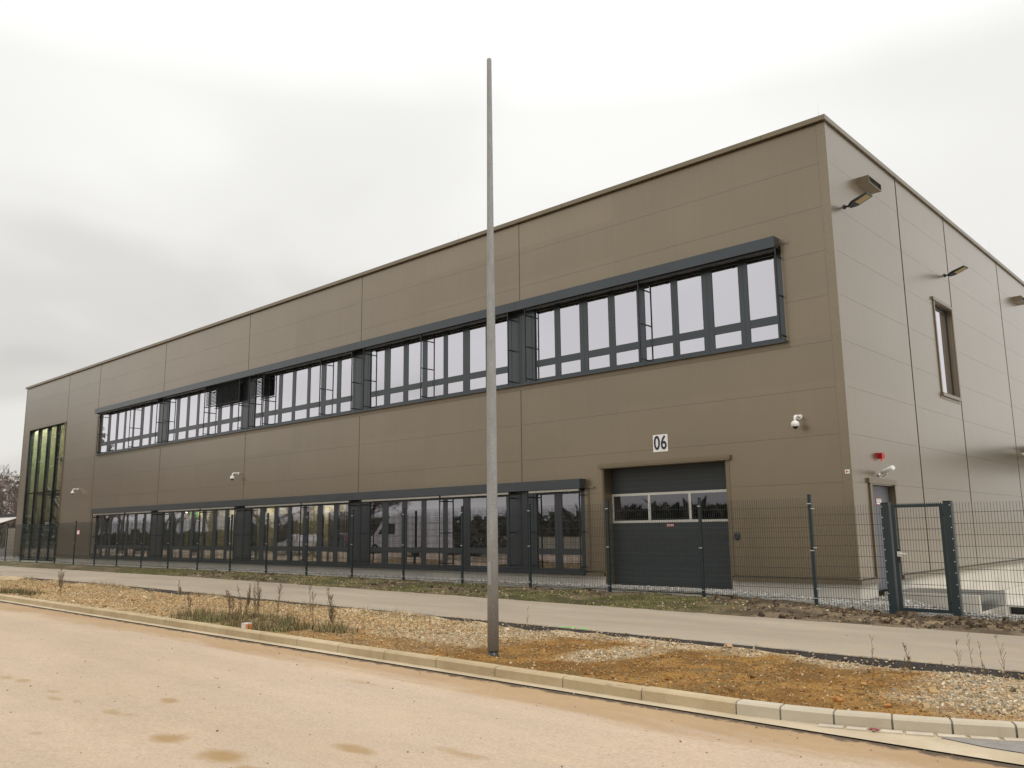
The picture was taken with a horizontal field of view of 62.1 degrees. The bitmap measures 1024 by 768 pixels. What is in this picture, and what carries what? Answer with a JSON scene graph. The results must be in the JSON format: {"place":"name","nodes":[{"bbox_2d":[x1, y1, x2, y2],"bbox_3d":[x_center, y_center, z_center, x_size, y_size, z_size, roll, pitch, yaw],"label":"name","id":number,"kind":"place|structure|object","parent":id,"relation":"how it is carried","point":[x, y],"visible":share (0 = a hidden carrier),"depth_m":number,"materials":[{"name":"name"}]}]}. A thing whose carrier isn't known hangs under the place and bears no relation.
{"place":"outdoors","nodes":[
{"label":"outdoors","id":0,"kind":"place"},
{"bbox_2d":[0,547,12,559],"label":"side yard","id":1,"kind":"structure","parent":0,"point":[6,555],"depth_m":61.35,"materials":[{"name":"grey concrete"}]},
{"bbox_2d":[0,514,15,522],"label":"shelter","id":2,"kind":"object","parent":1,"relation":"on","point":[5,517],"visible":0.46,"depth_m":63.75,"materials":[{"name":"white metal"}]},
{"bbox_2d":[0,464,18,548],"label":"bare tree","id":3,"kind":"object","parent":1,"relation":"on","point":[11,522],"visible":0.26,"depth_m":99.16,"materials":[{"name":"brown plant"}]},
{"bbox_2d":[0,528,14,554],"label":"pale wall","id":4,"kind":"structure","parent":0,"point":[9,541],"depth_m":68.05,"materials":[{"name":"concrete"}]},
{"bbox_2d":[0,601,1023,767],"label":"road","id":5,"kind":"structure","parent":0,"point":[143,719],"depth_m":7.88,"materials":[{"name":"beige asphalt"}]},
{"bbox_2d":[7,630,995,767],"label":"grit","id":6,"kind":"object","parent":5,"relation":"on","point":[413,701],"visible":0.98,"depth_m":8.35,"materials":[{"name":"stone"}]},
{"bbox_2d":[0,566,1023,672],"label":"path","id":7,"kind":"structure","parent":0,"point":[933,646],"depth_m":14.41,"materials":[{"name":"concrete"}]},
{"bbox_2d":[0,0,1023,513],"label":"sky","id":8,"kind":"structure","parent":0,"point":[169,168],"materials":[{"name":"white"}]},
{"bbox_2d":[2,559,1023,620],"bbox_3d":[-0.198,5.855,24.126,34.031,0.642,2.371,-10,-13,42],"label":"white gravel","id":9,"kind":"structure","parent":0,"point":[772,594],"depth_m":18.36,"materials":[{"name":"grey gravel"}]},
{"bbox_2d":[0,560,814,603],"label":"edging stones","id":10,"kind":"object","parent":9,"relation":"on","point":[708,595],"visible":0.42,"depth_m":21.98,"materials":[{"name":"concrete"}]},
{"bbox_2d":[12,112,1023,600],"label":"industrial building","id":11,"kind":"structure","parent":0,"point":[722,316],"depth_m":23.80,"materials":[{"name":"brown metal"}]},
{"bbox_2d":[95,513,102,555],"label":"window","id":12,"kind":"structure","parent":11,"relation":"in","point":[100,517],"depth_m":43.51,"materials":[{"name":"glass"}]},
{"bbox_2d":[99,412,109,453],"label":"window","id":13,"kind":"structure","parent":11,"relation":"in","point":[104,429],"depth_m":44.55,"materials":[{"name":"glass"}]},
{"bbox_2d":[100,514,110,555],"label":"window","id":14,"kind":"structure","parent":11,"relation":"in","point":[107,518],"depth_m":42.99,"materials":[{"name":"glass"}]},
{"bbox_2d":[107,411,117,452],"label":"window","id":15,"kind":"structure","parent":11,"relation":"in","point":[113,415],"depth_m":43.86,"materials":[{"name":"glass"}]},
{"bbox_2d":[108,512,118,556],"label":"window","id":16,"kind":"structure","parent":11,"relation":"in","point":[114,517],"depth_m":42.34,"materials":[{"name":"glass"}]},
{"bbox_2d":[115,409,125,450],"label":"window","id":17,"kind":"structure","parent":11,"relation":"in","point":[121,413],"depth_m":43.22,"materials":[{"name":"glass"}]},
{"bbox_2d":[118,512,127,556],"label":"window","id":18,"kind":"structure","parent":11,"relation":"in","point":[121,516],"depth_m":41.66,"materials":[{"name":"glass"}]},
{"bbox_2d":[123,406,134,449],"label":"window","id":19,"kind":"structure","parent":11,"relation":"in","point":[127,419],"depth_m":42.58,"materials":[{"name":"glass"}]},
{"bbox_2d":[125,513,135,556],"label":"window","id":20,"kind":"structure","parent":11,"relation":"in","point":[127,550],"depth_m":41.11,"materials":[{"name":"glass"}]},
{"bbox_2d":[132,404,142,447],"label":"window","id":21,"kind":"structure","parent":11,"relation":"in","point":[136,441],"depth_m":41.92,"materials":[{"name":"glass"}]},
{"bbox_2d":[133,511,144,556],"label":"window","id":22,"kind":"structure","parent":11,"relation":"in","point":[136,547],"depth_m":40.58,"materials":[{"name":"glass"}]},
{"bbox_2d":[140,402,151,446],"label":"window","id":23,"kind":"structure","parent":11,"relation":"in","point":[146,415],"depth_m":41.28,"materials":[{"name":"glass"}]},
{"bbox_2d":[143,512,150,555],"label":"window","id":24,"kind":"structure","parent":11,"relation":"in","point":[146,514],"depth_m":39.99,"materials":[{"name":"glass"}]},
{"bbox_2d":[149,399,159,445],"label":"window","id":25,"kind":"structure","parent":11,"relation":"in","point":[154,404],"depth_m":40.72,"materials":[{"name":"glass"}]},
{"bbox_2d":[162,511,171,557],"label":"window","id":26,"kind":"structure","parent":11,"relation":"in","point":[164,547],"depth_m":38.63,"materials":[{"name":"glass"}]},
{"bbox_2d":[168,396,178,441],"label":"window","id":27,"kind":"structure","parent":11,"relation":"in","point":[173,411],"depth_m":39.41,"materials":[{"name":"glass"}]},
{"bbox_2d":[170,509,182,558],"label":"window","id":28,"kind":"structure","parent":11,"relation":"in","point":[173,512],"depth_m":38.06,"materials":[{"name":"glass"}]},
{"bbox_2d":[176,391,188,440],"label":"window","id":29,"kind":"structure","parent":11,"relation":"in","point":[183,399],"depth_m":38.79,"materials":[{"name":"glass"}]},
{"bbox_2d":[180,510,192,558],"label":"window","id":30,"kind":"structure","parent":11,"relation":"in","point":[184,512],"depth_m":37.39,"materials":[{"name":"glass"}]},
{"bbox_2d":[187,391,198,438],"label":"window","id":31,"kind":"structure","parent":11,"relation":"in","point":[193,402],"depth_m":38.15,"materials":[{"name":"glass"}]},
{"bbox_2d":[190,508,203,558],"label":"window","id":32,"kind":"structure","parent":11,"relation":"in","point":[194,511],"depth_m":36.81,"materials":[{"name":"metal"}]},
{"bbox_2d":[197,386,209,437],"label":"window","id":33,"kind":"structure","parent":11,"relation":"in","point":[202,392],"depth_m":37.54,"materials":[{"name":"glass"}]},
{"bbox_2d":[202,507,214,558],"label":"window","id":34,"kind":"structure","parent":11,"relation":"in","point":[205,514],"depth_m":36.07,"materials":[{"name":"metal"}]},
{"bbox_2d":[208,384,220,435],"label":"window","id":35,"kind":"structure","parent":11,"relation":"in","point":[214,412],"depth_m":36.82,"materials":[{"name":"glass"}]},
{"bbox_2d":[213,507,226,559],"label":"window","id":36,"kind":"structure","parent":11,"relation":"in","point":[216,510],"depth_m":35.46,"materials":[{"name":"glass"}]},
{"bbox_2d":[219,381,232,433],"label":"window","id":37,"kind":"structure","parent":11,"relation":"in","point":[225,409],"depth_m":36.19,"materials":[{"name":"glass"}]},
{"bbox_2d":[225,506,235,559],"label":"window","id":38,"kind":"structure","parent":11,"relation":"in","point":[228,509],"depth_m":34.93,"materials":[{"name":"metal"}]},
{"bbox_2d":[230,378,242,431],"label":"window","id":39,"kind":"structure","parent":11,"relation":"in","point":[234,408],"depth_m":35.60,"materials":[{"name":"glass"}]},
{"bbox_2d":[250,505,262,560],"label":"window","id":40,"kind":"structure","parent":11,"relation":"in","point":[253,508],"depth_m":33.42,"materials":[{"name":"metal"}]},
{"bbox_2d":[173,511,344,561],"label":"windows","id":41,"kind":"structure","parent":11,"relation":"in","point":[342,515],"depth_m":37.48,"materials":[{"name":"grey glass"}]},
{"bbox_2d":[254,373,267,427],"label":"window","id":42,"kind":"structure","parent":11,"relation":"in","point":[259,400],"depth_m":34.32,"materials":[{"name":"glass"}]},
{"bbox_2d":[260,504,275,560],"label":"window","id":43,"kind":"structure","parent":11,"relation":"in","point":[264,510],"depth_m":32.97,"materials":[{"name":"metal"}]},
{"bbox_2d":[266,369,280,425],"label":"window","id":44,"kind":"structure","parent":11,"relation":"in","point":[274,383],"depth_m":33.73,"materials":[{"name":"glass"}]},
{"bbox_2d":[274,503,289,561],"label":"window","id":45,"kind":"structure","parent":11,"relation":"in","point":[277,507],"depth_m":32.30,"materials":[{"name":"metal"}]},
{"bbox_2d":[279,368,294,423],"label":"window","id":46,"kind":"structure","parent":11,"relation":"in","point":[287,376],"depth_m":33.08,"materials":[{"name":"glass"}]},
{"bbox_2d":[288,503,304,561],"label":"window","id":47,"kind":"structure","parent":11,"relation":"in","point":[291,506],"depth_m":31.70,"materials":[{"name":"metal"}]},
{"bbox_2d":[293,364,308,421],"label":"window","id":48,"kind":"structure","parent":11,"relation":"in","point":[301,375],"depth_m":32.44,"materials":[{"name":"glass"}]},
{"bbox_2d":[304,502,319,562],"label":"window","id":49,"kind":"structure","parent":11,"relation":"in","point":[306,509],"depth_m":30.79,"materials":[{"name":"metal"}]},
{"bbox_2d":[308,361,323,418],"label":"window","id":50,"kind":"structure","parent":11,"relation":"in","point":[314,368],"depth_m":31.81,"materials":[{"name":"glass"}]},
{"bbox_2d":[319,501,335,562],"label":"window","id":51,"kind":"structure","parent":11,"relation":"in","point":[321,530],"depth_m":30.36,"materials":[{"name":"metal"}]},
{"bbox_2d":[323,357,339,416],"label":"window","id":52,"kind":"structure","parent":11,"relation":"in","point":[331,370],"depth_m":31.15,"materials":[{"name":"glass"}]},
{"bbox_2d":[335,500,348,562],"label":"window","id":53,"kind":"structure","parent":11,"relation":"in","point":[344,549],"depth_m":29.83,"materials":[{"name":"metal"}]},
{"bbox_2d":[338,354,352,413],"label":"window","id":54,"kind":"structure","parent":11,"relation":"in","point":[344,401],"depth_m":30.58,"materials":[{"name":"glass"}]},
{"bbox_2d":[370,498,384,563],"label":"window","id":55,"kind":"structure","parent":11,"relation":"in","point":[372,549],"depth_m":28.31,"materials":[{"name":"metal"}]},
{"bbox_2d":[370,345,387,408],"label":"window","id":56,"kind":"structure","parent":11,"relation":"in","point":[378,395],"depth_m":29.29,"materials":[{"name":"glass"}]},
{"bbox_2d":[384,497,404,564],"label":"window","id":57,"kind":"structure","parent":11,"relation":"in","point":[388,549],"depth_m":27.90,"materials":[{"name":"metal"}]},
{"bbox_2d":[387,341,405,405],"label":"window","id":58,"kind":"structure","parent":11,"relation":"in","point":[396,356],"depth_m":28.66,"materials":[{"name":"glass"}]},
{"bbox_2d":[404,496,423,565],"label":"window","id":59,"kind":"structure","parent":11,"relation":"in","point":[406,502],"depth_m":27.26,"materials":[{"name":"metal"}]},
{"bbox_2d":[405,336,424,402],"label":"window","id":60,"kind":"structure","parent":11,"relation":"in","point":[412,346],"depth_m":28.04,"materials":[{"name":"glass"}]},
{"bbox_2d":[423,495,444,565],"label":"window","id":61,"kind":"structure","parent":11,"relation":"in","point":[426,549],"depth_m":26.64,"materials":[{"name":"metal"}]},
{"bbox_2d":[424,331,445,399],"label":"window","id":62,"kind":"structure","parent":11,"relation":"in","point":[435,348],"depth_m":27.37,"materials":[{"name":"glass"}]},
{"bbox_2d":[445,326,465,395],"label":"window","id":63,"kind":"structure","parent":11,"relation":"in","point":[455,363],"depth_m":26.73,"materials":[{"name":"glass"}]},
{"bbox_2d":[445,494,466,566],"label":"window","id":64,"kind":"structure","parent":11,"relation":"in","point":[447,499],"depth_m":25.91,"materials":[{"name":"metal"}]},
{"bbox_2d":[466,321,486,392],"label":"window","id":65,"kind":"structure","parent":11,"relation":"in","point":[476,334],"depth_m":26.11,"materials":[{"name":"glass"}]},
{"bbox_2d":[467,493,486,566],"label":"window","id":66,"kind":"structure","parent":11,"relation":"in","point":[469,498],"depth_m":25.39,"materials":[{"name":"metal"}]},
{"bbox_2d":[495,316,508,387],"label":"window","id":67,"kind":"structure","parent":11,"relation":"in","point":[501,323],"depth_m":25.40,"materials":[{"name":"glass"}]},
{"bbox_2d":[535,304,557,380],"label":"window","id":68,"kind":"structure","parent":11,"relation":"in","point":[546,338],"depth_m":24.22,"materials":[{"name":"glass"}]},
{"bbox_2d":[537,489,558,569],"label":"window","id":69,"kind":"structure","parent":11,"relation":"in","point":[550,551],"depth_m":23.31,"materials":[{"name":"metal"}]},
{"bbox_2d":[557,297,584,376],"bbox_3d":[1.655,-1.298,23.661,0.934,2.234,0.088,-10,-13,42],"label":"window","id":70,"kind":"structure","parent":11,"relation":"in","point":[570,322],"depth_m":23.63,"materials":[{"name":"glass"}]},
{"bbox_2d":[558,488,585,569],"bbox_3d":[1.655,3.882,22.822,0.971,2.168,0.088,-10,-13,42],"label":"window","id":71,"kind":"structure","parent":11,"relation":"in","point":[560,494],"depth_m":22.89,"materials":[{"name":"metal"}]},
{"bbox_2d":[583,291,612,372],"bbox_3d":[2.346,-1.415,23.033,0.941,2.234,0.088,-10,-13,42],"label":"window","id":72,"kind":"structure","parent":11,"relation":"in","point":[598,351],"depth_m":23.00,"materials":[{"name":"glass"}]},
{"bbox_2d":[611,283,642,367],"bbox_3d":[3.038,-1.531,22.403,0.936,2.234,0.088,-10,-13,42],"label":"window","id":73,"kind":"structure","parent":11,"relation":"in","point":[624,302],"depth_m":22.39,"materials":[{"name":"glass"}]},
{"bbox_2d":[640,273,676,362],"bbox_3d":[3.755,-1.651,21.750,1.011,2.234,0.088,-10,-13,42],"label":"window","id":74,"kind":"structure","parent":11,"relation":"in","point":[657,297],"depth_m":21.72,"materials":[{"name":"glass"}]},
{"bbox_2d":[653,434,667,451],"bbox_3d":[3.686,1.469,21.135,0.425,0.428,0.018,-10,-13,42],"label":"number sign","id":75,"kind":"object","parent":11,"relation":"attached to","point":[660,442],"visible":1,"depth_m":21.13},
{"bbox_2d":[612,462,731,588],"bbox_3d":[3.951,3.521,21.078,3.525,2.980,0.061,-10,-13,42],"label":"sectional door","id":76,"kind":"structure","parent":11,"relation":"in","point":[687,483],"depth_m":21.07,"materials":[{"name":"metal"}]},
{"bbox_2d":[673,268,709,357],"bbox_3d":[4.471,-1.772,21.099,0.931,2.234,0.088,-10,-13,42],"label":"window","id":77,"kind":"structure","parent":11,"relation":"in","point":[690,288],"depth_m":21.07,"materials":[{"name":"glass"}]},
{"bbox_2d":[706,260,746,351],"bbox_3d":[5.166,-1.889,20.466,0.957,2.234,0.088,-10,-13,42],"label":"window","id":78,"kind":"structure","parent":11,"relation":"in","point":[725,293],"depth_m":20.43,"materials":[{"name":"glass"}]},
{"bbox_2d":[742,247,785,345],"bbox_3d":[5.891,-2.011,19.806,1.010,2.234,0.088,-10,-13,42],"label":"window","id":79,"kind":"structure","parent":11,"relation":"in","point":[759,274],"depth_m":19.80,"materials":[{"name":"glass"}]},
{"bbox_2d":[843,192,871,208],"bbox_3d":[7.799,-4.128,19.225,0.280,0.175,0.656,6,-12,-35],"label":"wall floodlight","id":80,"kind":"object","parent":11,"relation":"attached to","point":[860,199],"depth_m":19.14,"materials":[{"name":"grey metal"}]},
{"bbox_2d":[858,175,881,193],"bbox_3d":[8.652,-4.820,20.564,0.259,0.180,0.820,-10,-13,42],"label":"vent hood","id":81,"kind":"object","parent":11,"relation":"attached to","point":[869,184],"visible":0.97,"depth_m":20.44,"materials":[{"name":"brown metal"}]},
{"bbox_2d":[872,486,888,590],"bbox_3d":[8.221,3.418,18.964,0.052,2.270,1.350,-10,-13,42],"label":"side door","id":82,"kind":"structure","parent":11,"relation":"in","point":[880,493],"depth_m":18.94,"materials":[{"name":"grey metal"}]},
{"bbox_2d":[935,307,953,394],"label":"side window","id":83,"kind":"structure","parent":11,"relation":"in","point":[942,331],"depth_m":24.35,"materials":[{"name":"clear glass"}]},
{"bbox_2d":[944,265,967,276],"bbox_3d":[12.811,-3.242,24.569,0.280,0.175,0.656,6,-12,-35],"label":"wall floodlight","id":84,"kind":"object","parent":11,"relation":"attached to","point":[957,270],"depth_m":24.49,"materials":[{"name":"grey metal"}]},
{"bbox_2d":[223,595,1023,765],"bbox_3d":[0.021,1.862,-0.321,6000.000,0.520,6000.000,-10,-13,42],"label":"ground","id":85,"kind":"structure","parent":0,"point":[919,748],"depth_m":8.26,"materials":[{"name":"grey concrete"}]},
{"bbox_2d":[0,576,1023,721],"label":"verge","id":86,"kind":"structure","parent":85,"relation":"on","point":[805,698],"depth_m":10.30,"materials":[{"name":"soil"}]},
{"bbox_2d":[0,586,357,633],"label":"weed cover","id":87,"kind":"object","parent":86,"relation":"on","point":[338,627],"visible":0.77,"depth_m":15.18,"materials":[{"name":"green plant"}]},
{"bbox_2d":[0,581,394,634],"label":"dry stems","id":88,"kind":"object","parent":86,"relation":"on","point":[235,613],"visible":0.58,"depth_m":15.43,"materials":[{"name":"plant"}]},
{"bbox_2d":[251,576,261,617],"bbox_3d":[-4.788,3.987,15.953,0.192,0.854,0.229,-10,-13,42],"label":"dry weed","id":89,"kind":"object","parent":86,"relation":"on","point":[258,597],"visible":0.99,"depth_m":15.94,"materials":[{"name":"brown plant"}]},
{"bbox_2d":[17,575,513,625],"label":"edge grass","id":90,"kind":"structure","parent":86,"relation":"on","point":[114,584],"depth_m":21.35,"materials":[{"name":"brown plant"}]},
{"bbox_2d":[487,58,498,656],"bbox_3d":[-0.290,-0.561,11.773,0.147,8.565,0.148,-10,-13,42],"label":"lamp pole","id":91,"kind":"object","parent":86,"relation":"on","point":[492,584],"visible":0.88,"depth_m":11.53,"materials":[{"name":"metal"}]},
{"bbox_2d":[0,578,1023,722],"bbox_3d":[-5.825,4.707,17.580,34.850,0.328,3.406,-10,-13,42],"label":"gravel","id":92,"kind":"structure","parent":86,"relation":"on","point":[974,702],"depth_m":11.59,"materials":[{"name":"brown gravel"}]},
{"bbox_2d":[27,577,1023,679],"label":"path edge","id":93,"kind":"object","parent":86,"relation":"on","point":[928,667],"visible":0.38,"depth_m":11.08,"materials":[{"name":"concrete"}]},
{"bbox_2d":[0,561,1023,635],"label":"grass strip","id":94,"kind":"object","parent":85,"relation":"on","point":[727,609],"depth_m":18.48,"materials":[{"name":"plant"}]},
{"bbox_2d":[0,494,818,604],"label":"fence","id":95,"kind":"object","parent":94,"relation":"on","point":[368,564],"visible":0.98,"depth_m":24.63,"materials":[{"name":"grey metal"}]},
{"bbox_2d":[101,567,1020,630],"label":"grass","id":96,"kind":"structure","parent":94,"relation":"on","point":[524,595],"depth_m":20.31,"materials":[{"name":"plant"}]},
{"bbox_2d":[169,571,1022,635],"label":"rubble","id":97,"kind":"object","parent":94,"relation":"on","point":[685,605],"visible":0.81,"depth_m":19.59,"materials":[{"name":"stone"}]},
{"bbox_2d":[172,571,1023,632],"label":"soil clods","id":98,"kind":"object","parent":94,"relation":"on","point":[969,622],"visible":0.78,"depth_m":15.04,"materials":[{"name":"brown soil"}]},
{"bbox_2d":[811,505,888,611],"bbox_3d":[6.516,3.364,16.450,1.370,2.000,0.025,-10,-13,42],"label":"fence","id":99,"kind":"object","parent":94,"relation":"on","point":[856,556],"visible":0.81,"depth_m":16.43,"materials":[{"name":"metal"}]},
{"bbox_2d":[880,501,962,615],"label":"garden gate","id":100,"kind":"structure","parent":94,"relation":"on","point":[894,568],"depth_m":15.55,"materials":[{"name":"grey metal"}]},
{"bbox_2d":[953,501,1023,619],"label":"fence","id":101,"kind":"object","parent":94,"relation":"on","point":[1004,546],"visible":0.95,"depth_m":14.79,"materials":[{"name":"metal"}]},
{"bbox_2d":[0,594,1023,738],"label":"kerb","id":102,"kind":"structure","parent":85,"relation":"on","point":[876,720],"depth_m":8.86,"materials":[{"name":"concrete"}]},
{"bbox_2d":[0,599,1023,764],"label":"gutter","id":103,"kind":"object","parent":85,"relation":"on","point":[936,743],"visible":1,"depth_m":7.46,"materials":[{"name":"concrete"}]},
{"bbox_2d":[818,723,1023,741],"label":"gutter pavers","id":104,"kind":"object","parent":103,"relation":"on","point":[928,734],"visible":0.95,"depth_m":7.11,"materials":[{"name":"concrete"}]},
{"bbox_2d":[941,737,1023,752],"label":"asphalt wedge","id":105,"kind":"object","parent":103,"relation":"on","point":[1012,746],"visible":1,"depth_m":6.79,"materials":[{"name":"grey asphalt"}]},
{"bbox_2d":[338,645,1017,737],"bbox_3d":[-17.978,6.443,26.479,66.420,0.358,3.326,-9,-13,39],"label":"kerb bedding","id":106,"kind":"object","parent":85,"relation":"on","point":[892,725],"visible":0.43,"depth_m":7.29,"materials":[{"name":"grey concrete"}]},
{"bbox_2d":[884,588,1005,616],"bbox_3d":[9.388,4.859,18.361,1.855,0.760,2.000,-10,-13,42],"label":"door landing","id":107,"kind":"object","parent":85,"relation":"on","point":[979,597],"depth_m":17.74,"materials":[{"name":"concrete"}]},
{"bbox_2d":[1005,586,1023,603],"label":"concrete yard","id":108,"kind":"structure","parent":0,"point":[1013,594],"depth_m":23.65,"materials":[{"name":"white concrete"}]},
{"bbox_2d":[1005,600,1023,615],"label":"concrete step","id":109,"kind":"object","parent":108,"relation":"on","point":[1011,606],"visible":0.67,"depth_m":17.39,"materials":[{"name":"grey concrete"}]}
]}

